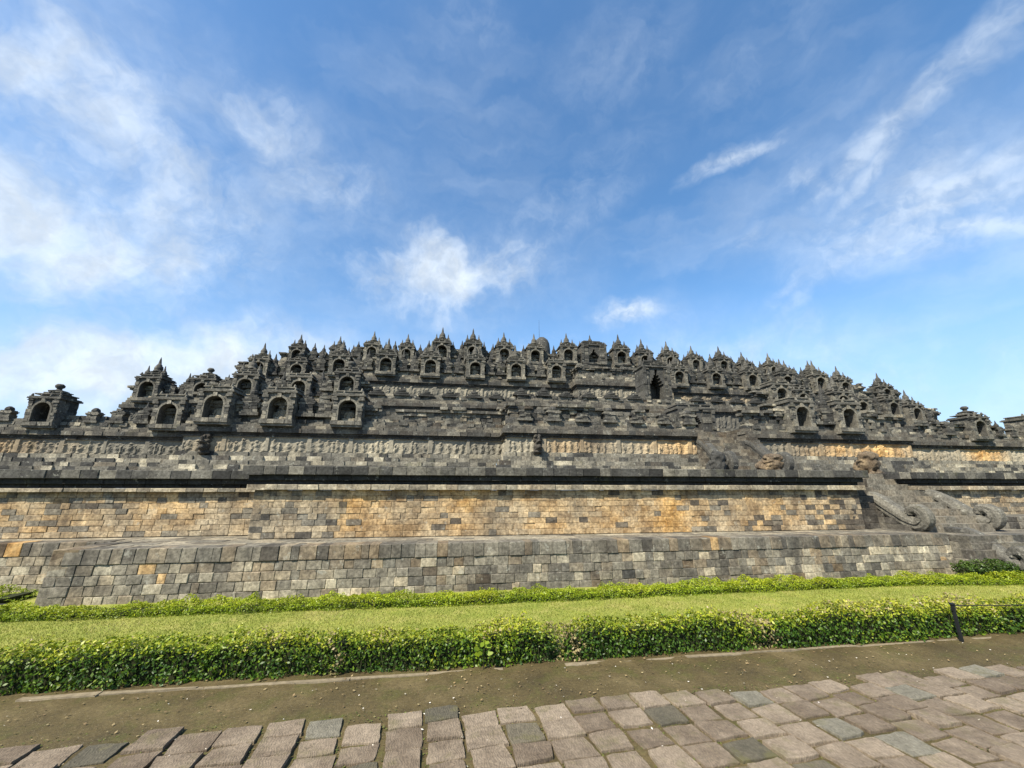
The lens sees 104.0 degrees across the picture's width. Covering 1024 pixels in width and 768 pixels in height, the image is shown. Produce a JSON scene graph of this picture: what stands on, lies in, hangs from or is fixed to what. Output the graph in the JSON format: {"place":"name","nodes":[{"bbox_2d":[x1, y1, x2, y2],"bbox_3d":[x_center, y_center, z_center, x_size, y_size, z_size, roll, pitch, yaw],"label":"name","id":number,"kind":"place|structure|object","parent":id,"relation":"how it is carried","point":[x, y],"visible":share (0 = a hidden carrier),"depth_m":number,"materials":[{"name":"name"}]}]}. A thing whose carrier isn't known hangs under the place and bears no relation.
{"place":"outdoors","nodes":[
{"label":"outdoors","id":0,"kind":"place"},
{"bbox_2d":[0,632,1023,767],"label":"earth path","id":1,"kind":"structure","parent":0,"point":[383,696],"depth_m":4.92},
{"bbox_2d":[0,743,40,765],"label":"paving slab","id":2,"kind":"structure","parent":1,"relation":"on","point":[12,755],"depth_m":3.72,"materials":[{"name":"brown stone"}]},
{"bbox_2d":[11,744,82,767],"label":"paving slab","id":3,"kind":"structure","parent":1,"relation":"on","point":[60,756],"depth_m":3.68,"materials":[{"name":"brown stone"}]},
{"bbox_2d":[62,742,128,767],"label":"paving slab","id":4,"kind":"structure","parent":1,"relation":"on","point":[98,754],"depth_m":3.71,"materials":[{"name":"stone"}]},
{"bbox_2d":[107,751,162,767],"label":"paving slab","id":5,"kind":"structure","parent":1,"relation":"on","point":[143,760],"depth_m":3.64,"materials":[{"name":"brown stone"}]},
{"bbox_2d":[120,726,183,754],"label":"paving slab","id":6,"kind":"structure","parent":1,"relation":"on","point":[154,740],"depth_m":3.90,"materials":[{"name":"brown stone"}]},
{"bbox_2d":[149,752,203,767],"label":"paving slab","id":7,"kind":"structure","parent":1,"relation":"on","point":[188,760],"depth_m":3.61,"materials":[{"name":"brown stone"}]},
{"bbox_2d":[164,730,221,755],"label":"paving slab","id":8,"kind":"structure","parent":1,"relation":"on","point":[192,743],"depth_m":3.88,"materials":[{"name":"brown stone"}]},
{"bbox_2d":[195,743,251,767],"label":"paving slab","id":9,"kind":"structure","parent":1,"relation":"on","point":[229,755],"depth_m":3.68,"materials":[{"name":"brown stone"}]},
{"bbox_2d":[211,725,261,747],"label":"paving slab","id":10,"kind":"structure","parent":1,"relation":"on","point":[227,737],"depth_m":3.99,"materials":[{"name":"brown stone"}]},
{"bbox_2d":[242,753,290,767],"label":"paving slab","id":11,"kind":"structure","parent":1,"relation":"on","point":[279,761],"depth_m":3.60,"materials":[{"name":"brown stone"}]},
{"bbox_2d":[250,734,298,758],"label":"paving slab","id":12,"kind":"structure","parent":1,"relation":"on","point":[270,746],"depth_m":3.83,"materials":[{"name":"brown stone"}]},
{"bbox_2d":[263,718,304,737],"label":"paving slab","id":13,"kind":"structure","parent":1,"relation":"on","point":[285,728],"depth_m":4.12,"materials":[{"name":"brown stone"}]},
{"bbox_2d":[290,755,335,767],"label":"paving slab","id":14,"kind":"structure","parent":1,"relation":"on","point":[323,762],"depth_m":3.62,"materials":[{"name":"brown stone"}]},
{"bbox_2d":[296,738,336,758],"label":"paving slab","id":15,"kind":"structure","parent":1,"relation":"on","point":[317,748],"depth_m":3.81,"materials":[{"name":"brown stone"}]},
{"bbox_2d":[305,718,342,739],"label":"paving slab","id":16,"kind":"structure","parent":1,"relation":"on","point":[323,729],"depth_m":4.12,"materials":[{"name":"grey stone"}]},
{"bbox_2d":[334,743,379,767],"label":"paving slab","id":17,"kind":"structure","parent":1,"relation":"on","point":[351,756],"depth_m":3.71,"materials":[{"name":"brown stone"}]},
{"bbox_2d":[341,723,380,746],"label":"paving slab","id":18,"kind":"structure","parent":1,"relation":"on","point":[361,734],"depth_m":4.01,"materials":[{"name":"brown stone"}]},
{"bbox_2d":[382,748,419,767],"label":"paving slab","id":19,"kind":"structure","parent":1,"relation":"on","point":[404,758],"depth_m":3.65,"materials":[{"name":"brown stone"}]},
{"bbox_2d":[385,727,422,751],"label":"paving slab","id":20,"kind":"structure","parent":1,"relation":"on","point":[406,738],"depth_m":3.95,"materials":[{"name":"brown stone"}]},
{"bbox_2d":[388,711,421,730],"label":"paving slab","id":21,"kind":"structure","parent":1,"relation":"on","point":[396,721],"depth_m":4.27,"materials":[{"name":"brown stone"}]},
{"bbox_2d":[425,705,457,723],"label":"paving slab","id":22,"kind":"structure","parent":1,"relation":"on","point":[440,713],"depth_m":4.39,"materials":[{"name":"stone"}]},
{"bbox_2d":[427,718,462,741],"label":"paving slab","id":23,"kind":"structure","parent":1,"relation":"on","point":[444,730],"depth_m":4.07,"materials":[{"name":"brown stone"}]},
{"bbox_2d":[426,739,464,764],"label":"paving slab","id":24,"kind":"structure","parent":1,"relation":"on","point":[444,751],"depth_m":3.76,"materials":[{"name":"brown stone"}]},
{"bbox_2d":[462,710,498,729],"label":"paving slab","id":25,"kind":"structure","parent":1,"relation":"on","point":[479,720],"depth_m":4.29,"materials":[{"name":"brown stone"}]},
{"bbox_2d":[465,725,508,752],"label":"paving slab","id":26,"kind":"structure","parent":1,"relation":"on","point":[486,736],"depth_m":3.97,"materials":[{"name":"brown stone"}]},
{"bbox_2d":[471,744,515,767],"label":"paving slab","id":27,"kind":"structure","parent":1,"relation":"on","point":[498,756],"depth_m":3.67,"materials":[{"name":"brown stone"}]},
{"bbox_2d":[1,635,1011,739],"bbox_3d":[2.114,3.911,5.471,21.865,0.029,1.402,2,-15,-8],"label":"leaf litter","id":28,"kind":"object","parent":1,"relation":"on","point":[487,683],"visible":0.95,"depth_m":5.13,"materials":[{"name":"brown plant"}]},
{"bbox_2d":[0,663,1023,767],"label":"joint moss","id":29,"kind":"object","parent":1,"relation":"on","point":[533,722],"visible":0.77,"depth_m":4.16,"materials":[{"name":"green plant"}]},
{"bbox_2d":[497,706,535,725],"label":"paving slab","id":30,"kind":"structure","parent":1,"relation":"on","point":[510,715],"depth_m":4.37,"materials":[{"name":"brown stone"}]},
{"bbox_2d":[506,723,545,744],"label":"paving slab","id":31,"kind":"structure","parent":1,"relation":"on","point":[517,733],"depth_m":4.04,"materials":[{"name":"stone"}]},
{"bbox_2d":[512,741,552,767],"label":"paving slab","id":32,"kind":"structure","parent":1,"relation":"on","point":[532,753],"depth_m":3.71,"materials":[{"name":"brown stone"}]},
{"bbox_2d":[534,703,572,722],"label":"paving slab","id":33,"kind":"structure","parent":1,"relation":"on","point":[552,712],"depth_m":4.43,"materials":[{"name":"brown stone"}]},
{"bbox_2d":[542,718,585,741],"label":"paving slab","id":34,"kind":"structure","parent":1,"relation":"on","point":[560,729],"depth_m":4.09,"materials":[{"name":"brown stone"}]},
{"bbox_2d":[550,737,600,763],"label":"paving slab","id":35,"kind":"structure","parent":1,"relation":"on","point":[574,748],"depth_m":3.79,"materials":[{"name":"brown stone"}]},
{"bbox_2d":[565,697,604,713],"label":"paving slab","id":36,"kind":"structure","parent":1,"relation":"on","point":[587,705],"depth_m":4.55,"materials":[{"name":"brown stone"}]},
{"bbox_2d":[564,756,608,767],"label":"paving slab","id":37,"kind":"structure","parent":1,"relation":"on","point":[596,762],"depth_m":3.58,"materials":[{"name":"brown stone"}]},
{"bbox_2d":[574,712,615,733],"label":"paving slab","id":38,"kind":"structure","parent":1,"relation":"on","point":[592,723],"depth_m":4.24,"materials":[{"name":"brown stone"}]},
{"bbox_2d":[589,728,633,752],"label":"paving slab","id":39,"kind":"structure","parent":1,"relation":"on","point":[612,740],"depth_m":3.91,"materials":[{"name":"brown stone"}]},
{"bbox_2d":[600,694,636,711],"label":"paving slab","id":40,"kind":"structure","parent":1,"relation":"on","point":[616,703],"depth_m":4.61,"materials":[{"name":"brown stone"}]},
{"bbox_2d":[607,751,650,767],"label":"paving slab","id":41,"kind":"structure","parent":1,"relation":"on","point":[632,759],"depth_m":3.64,"materials":[{"name":"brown stone"}]},
{"bbox_2d":[608,707,652,728],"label":"paving slab","id":42,"kind":"structure","parent":1,"relation":"on","point":[631,718],"depth_m":4.30,"materials":[{"name":"brown stone"}]},
{"bbox_2d":[629,690,670,709],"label":"paving slab","id":43,"kind":"structure","parent":1,"relation":"on","point":[644,700],"depth_m":4.67,"materials":[{"name":"brown stone"}]},
{"bbox_2d":[627,728,674,749],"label":"paving slab","id":44,"kind":"structure","parent":1,"relation":"on","point":[645,739],"depth_m":3.97,"materials":[{"name":"brown stone"}]},
{"bbox_2d":[644,705,688,726],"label":"paving slab","id":45,"kind":"structure","parent":1,"relation":"on","point":[663,716],"depth_m":4.36,"materials":[{"name":"stone"}]},
{"bbox_2d":[648,745,701,767],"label":"paving slab","id":46,"kind":"structure","parent":1,"relation":"on","point":[675,756],"depth_m":3.65,"materials":[{"name":"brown stone"}]},
{"bbox_2d":[662,690,705,707],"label":"paving slab","id":47,"kind":"structure","parent":1,"relation":"on","point":[677,699],"depth_m":4.70,"materials":[{"name":"brown stone"}]},
{"bbox_2d":[663,724,712,746],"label":"paving slab","id":48,"kind":"structure","parent":1,"relation":"on","point":[685,735],"depth_m":4.02,"materials":[{"name":"brown stone"}]},
{"bbox_2d":[679,705,721,721],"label":"paving slab","id":49,"kind":"structure","parent":1,"relation":"on","point":[700,713],"depth_m":4.42,"materials":[{"name":"brown stone"}]},
{"bbox_2d":[682,742,739,767],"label":"paving slab","id":50,"kind":"structure","parent":1,"relation":"on","point":[711,755],"depth_m":3.70,"materials":[{"name":"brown stone"}]},
{"bbox_2d":[695,689,735,706],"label":"paving slab","id":51,"kind":"structure","parent":1,"relation":"on","point":[713,697],"depth_m":4.73,"materials":[{"name":"brown stone"}]},
{"bbox_2d":[694,720,747,742],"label":"paving slab","id":52,"kind":"structure","parent":1,"relation":"on","point":[720,731],"depth_m":4.08,"materials":[{"name":"brown stone"}]},
{"bbox_2d":[714,703,757,720],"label":"paving slab","id":53,"kind":"structure","parent":1,"relation":"on","point":[735,712],"depth_m":4.44,"materials":[{"name":"brown stone"}]},
{"bbox_2d":[722,737,778,763],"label":"paving slab","id":54,"kind":"structure","parent":1,"relation":"on","point":[749,750],"depth_m":3.76,"materials":[{"name":"stone"}]},
{"bbox_2d":[730,691,773,707],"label":"paving slab","id":55,"kind":"structure","parent":1,"relation":"on","point":[750,699],"depth_m":4.71,"materials":[{"name":"grey stone"}]},
{"bbox_2d":[737,718,786,740],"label":"paving slab","id":56,"kind":"structure","parent":1,"relation":"on","point":[757,729],"depth_m":4.11,"materials":[{"name":"brown stone"}]},
{"bbox_2d":[747,757,793,767],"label":"paving slab","id":57,"kind":"structure","parent":1,"relation":"on","point":[776,762],"depth_m":3.56,"materials":[{"name":"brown stone"}]},
{"bbox_2d":[751,703,801,725],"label":"paving slab","id":58,"kind":"structure","parent":1,"relation":"on","point":[776,714],"depth_m":4.38,"materials":[{"name":"brown stone"}]},
{"bbox_2d":[760,688,803,703],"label":"paving slab","id":59,"kind":"structure","parent":1,"relation":"on","point":[782,695],"depth_m":4.78,"materials":[{"name":"brown stone"}]},
{"bbox_2d":[762,735,818,763],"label":"paving slab","id":60,"kind":"structure","parent":1,"relation":"on","point":[790,749],"depth_m":3.77,"materials":[{"name":"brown stone"}]},
{"bbox_2d":[781,700,829,719],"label":"paving slab","id":61,"kind":"structure","parent":1,"relation":"on","point":[804,709],"depth_m":4.47,"materials":[{"name":"brown stone"}]},
{"bbox_2d":[783,684,828,701],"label":"paving slab","id":62,"kind":"structure","parent":1,"relation":"on","point":[809,692],"depth_m":4.85,"materials":[{"name":"brown stone"}]},
{"bbox_2d":[778,722,838,746],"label":"paving slab","id":63,"kind":"structure","parent":1,"relation":"on","point":[809,734],"depth_m":4.02,"materials":[{"name":"brown stone"}]},
{"bbox_2d":[808,680,849,693],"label":"paving slab","id":64,"kind":"structure","parent":1,"relation":"on","point":[830,686],"depth_m":5.01,"materials":[{"name":"brown stone"}]},
{"bbox_2d":[812,718,863,740],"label":"paving slab","id":65,"kind":"structure","parent":1,"relation":"on","point":[840,729],"depth_m":4.11,"materials":[{"name":"grey stone"}]},
{"bbox_2d":[813,697,862,717],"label":"paving slab","id":66,"kind":"structure","parent":1,"relation":"on","point":[837,707],"depth_m":4.52,"materials":[{"name":"brown stone"}]},
{"bbox_2d":[815,741,881,767],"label":"paving slab","id":67,"kind":"structure","parent":1,"relation":"on","point":[841,754],"depth_m":3.68,"materials":[{"name":"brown stone"}]},
{"bbox_2d":[832,692,874,705],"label":"paving slab","id":68,"kind":"structure","parent":1,"relation":"on","point":[853,698],"depth_m":4.73,"materials":[{"name":"brown stone"}]},
{"bbox_2d":[844,713,897,733],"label":"paving slab","id":69,"kind":"structure","parent":1,"relation":"on","point":[869,723],"depth_m":4.19,"materials":[{"name":"brown stone"}]},
{"bbox_2d":[850,683,895,699],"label":"paving slab","id":70,"kind":"structure","parent":1,"relation":"on","point":[871,690],"depth_m":4.90,"materials":[{"name":"brown stone"}]},
{"bbox_2d":[845,737,905,759],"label":"paving slab","id":71,"kind":"structure","parent":1,"relation":"on","point":[873,748],"depth_m":3.80,"materials":[{"name":"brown stone"}]},
{"bbox_2d":[856,672,907,687],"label":"paving slab","id":72,"kind":"structure","parent":1,"relation":"on","point":[880,680],"depth_m":5.17,"materials":[{"name":"brown stone"}]},
{"bbox_2d":[859,701,911,722],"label":"paving slab","id":73,"kind":"structure","parent":1,"relation":"on","point":[883,711],"depth_m":4.40,"materials":[{"name":"brown stone"}]},
{"bbox_2d":[874,695,927,712],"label":"paving slab","id":74,"kind":"structure","parent":1,"relation":"on","point":[903,703],"depth_m":4.61,"materials":[{"name":"brown stone"}]},
{"bbox_2d":[877,756,928,767],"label":"paving slab","id":75,"kind":"structure","parent":1,"relation":"on","point":[904,762],"depth_m":3.60,"materials":[{"name":"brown stone"}]},
{"bbox_2d":[882,670,925,682],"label":"paving slab","id":76,"kind":"structure","parent":1,"relation":"on","point":[901,676],"depth_m":5.26,"materials":[{"name":"brown stone"}]},
{"bbox_2d":[874,731,940,756],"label":"paving slab","id":77,"kind":"structure","parent":1,"relation":"on","point":[907,743],"depth_m":3.88,"materials":[{"name":"grey stone"}]},
{"bbox_2d":[885,684,936,700],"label":"paving slab","id":78,"kind":"structure","parent":1,"relation":"on","point":[912,693],"depth_m":4.84,"materials":[{"name":"grey stone"}]},
{"bbox_2d":[890,719,949,741],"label":"paving slab","id":79,"kind":"structure","parent":1,"relation":"on","point":[921,730],"depth_m":4.10,"materials":[{"name":"brown stone"}]},
{"bbox_2d":[907,707,962,728],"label":"paving slab","id":80,"kind":"structure","parent":1,"relation":"on","point":[937,719],"depth_m":4.29,"materials":[{"name":"brown stone"}]},
{"bbox_2d":[906,680,963,699],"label":"paving slab","id":81,"kind":"structure","parent":1,"relation":"on","point":[940,691],"depth_m":4.93,"materials":[{"name":"brown stone"}]},
{"bbox_2d":[918,752,973,767],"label":"paving slab","id":82,"kind":"structure","parent":1,"relation":"on","point":[941,760],"depth_m":3.63,"materials":[{"name":"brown stone"}]},
{"bbox_2d":[920,697,973,715],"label":"paving slab","id":83,"kind":"structure","parent":1,"relation":"on","point":[946,707],"depth_m":4.53,"materials":[{"name":"brown stone"}]},
{"bbox_2d":[934,667,984,681],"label":"paving slab","id":84,"kind":"structure","parent":1,"relation":"on","point":[957,674],"depth_m":5.32,"materials":[{"name":"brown stone"}]},
{"bbox_2d":[931,737,999,762],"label":"paving slab","id":85,"kind":"structure","parent":1,"relation":"on","point":[963,750],"depth_m":3.79,"materials":[{"name":"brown stone"}]},
{"bbox_2d":[943,694,1000,712],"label":"paving slab","id":86,"kind":"structure","parent":1,"relation":"on","point":[973,703],"depth_m":4.59,"materials":[{"name":"brown stone"}]},
{"bbox_2d":[944,725,1009,751],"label":"paving slab","id":87,"kind":"structure","parent":1,"relation":"on","point":[975,737],"depth_m":3.99,"materials":[{"name":"brown stone"}]},
{"bbox_2d":[954,685,1000,699],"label":"paving slab","id":88,"kind":"structure","parent":1,"relation":"on","point":[978,692],"depth_m":4.85,"materials":[{"name":"brown stone"}]},
{"bbox_2d":[959,664,1004,678],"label":"paving slab","id":89,"kind":"structure","parent":1,"relation":"on","point":[981,671],"depth_m":5.39,"materials":[{"name":"grey stone"}]},
{"bbox_2d":[951,715,1019,735],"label":"paving slab","id":90,"kind":"structure","parent":1,"relation":"on","point":[988,726],"depth_m":4.19,"materials":[{"name":"brown stone"}]},
{"bbox_2d":[966,679,1016,694],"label":"paving slab","id":91,"kind":"structure","parent":1,"relation":"on","point":[996,687],"depth_m":5.00,"materials":[{"name":"brown stone"}]},
{"bbox_2d":[984,710,1023,730],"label":"paving slab","id":92,"kind":"structure","parent":1,"relation":"on","point":[1009,719],"depth_m":4.31,"materials":[{"name":"brown stone"}]},
{"bbox_2d":[985,664,1023,678],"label":"paving slab","id":93,"kind":"structure","parent":1,"relation":"on","point":[1011,672],"depth_m":5.44,"materials":[{"name":"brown stone"}]},
{"bbox_2d":[986,697,1023,714],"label":"paving slab","id":94,"kind":"structure","parent":1,"relation":"on","point":[1011,705],"depth_m":4.57,"materials":[{"name":"brown stone"}]},
{"bbox_2d":[989,743,1023,767],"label":"paving slab","id":95,"kind":"structure","parent":1,"relation":"on","point":[1012,753],"depth_m":3.74,"materials":[{"name":"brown stone"}]},
{"bbox_2d":[0,574,1023,657],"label":"lawn","id":96,"kind":"structure","parent":0,"point":[329,617],"depth_m":7.94,"materials":[{"name":"plant"}]},
{"bbox_2d":[0,584,38,603],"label":"border hedge","id":97,"kind":"object","parent":96,"relation":"on","point":[7,597],"visible":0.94,"depth_m":9.08,"materials":[{"name":"green plant"}]},
{"bbox_2d":[0,609,563,695],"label":"hedge","id":98,"kind":"object","parent":96,"relation":"on","point":[124,663],"visible":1,"depth_m":5.39,"materials":[{"name":"green plant"}]},
{"bbox_2d":[0,570,1023,622],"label":"border hedge","id":99,"kind":"object","parent":96,"relation":"on","point":[299,603],"visible":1,"depth_m":8.79,"materials":[{"name":"green plant"}]},
{"bbox_2d":[557,604,764,660],"bbox_3d":[2.308,3.839,6.282,3.224,0.637,0.683,2,-15,-8],"label":"hedge","id":100,"kind":"object","parent":96,"relation":"on","point":[689,633],"visible":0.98,"depth_m":6.16,"materials":[{"name":"green plant"}]},
{"bbox_2d":[742,590,1023,648],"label":"hedge","id":101,"kind":"object","parent":96,"relation":"on","point":[828,625],"visible":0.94,"depth_m":6.69,"materials":[{"name":"green plant"}]},
{"bbox_2d":[949,558,1023,579],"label":"dark hedge","id":102,"kind":"object","parent":96,"relation":"on","point":[965,567],"visible":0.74,"depth_m":11.11,"materials":[{"name":"green plant"}]},
{"bbox_2d":[0,0,1023,434],"label":"sky","id":103,"kind":"structure","parent":0,"point":[197,186],"materials":[{"name":"blue"}]},
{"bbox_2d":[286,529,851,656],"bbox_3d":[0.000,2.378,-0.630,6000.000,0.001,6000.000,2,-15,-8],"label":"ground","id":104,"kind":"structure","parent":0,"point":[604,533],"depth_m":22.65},
{"bbox_2d":[15,637,990,701],"bbox_3d":[1.452,4.026,5.766,32.833,0.082,0.099,2,-15,-8],"label":"edging strip","id":105,"kind":"object","parent":104,"relation":"on","point":[83,695],"visible":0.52,"depth_m":5.21,"materials":[{"name":"concrete"}]},
{"bbox_2d":[0,328,1023,606],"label":"temple","id":106,"kind":"structure","parent":104,"relation":"on","point":[586,468],"depth_m":13.48,"materials":[{"name":"stone"}]},
{"bbox_2d":[706,451,726,468],"bbox_3d":[11.025,4.413,21.646,0.915,1.561,1.129,8,-17,-27],"label":"guardian lion","id":107,"kind":"object","parent":106,"relation":"on","point":[717,460],"visible":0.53,"depth_m":21.32},
{"bbox_2d":[853,451,883,473],"bbox_3d":[15.148,3.413,17.108,0.842,1.059,1.035,0,-15,-1],"label":"guardian lion","id":108,"kind":"object","parent":106,"relation":"on","point":[869,462],"visible":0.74,"depth_m":16.78},
{"bbox_2d":[755,453,783,469],"bbox_3d":[10.057,3.130,15.648,0.806,0.803,1.035,14,-20,-42],"label":"guardian lion","id":109,"kind":"object","parent":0,"point":[770,461],"visible":0.64,"depth_m":15.34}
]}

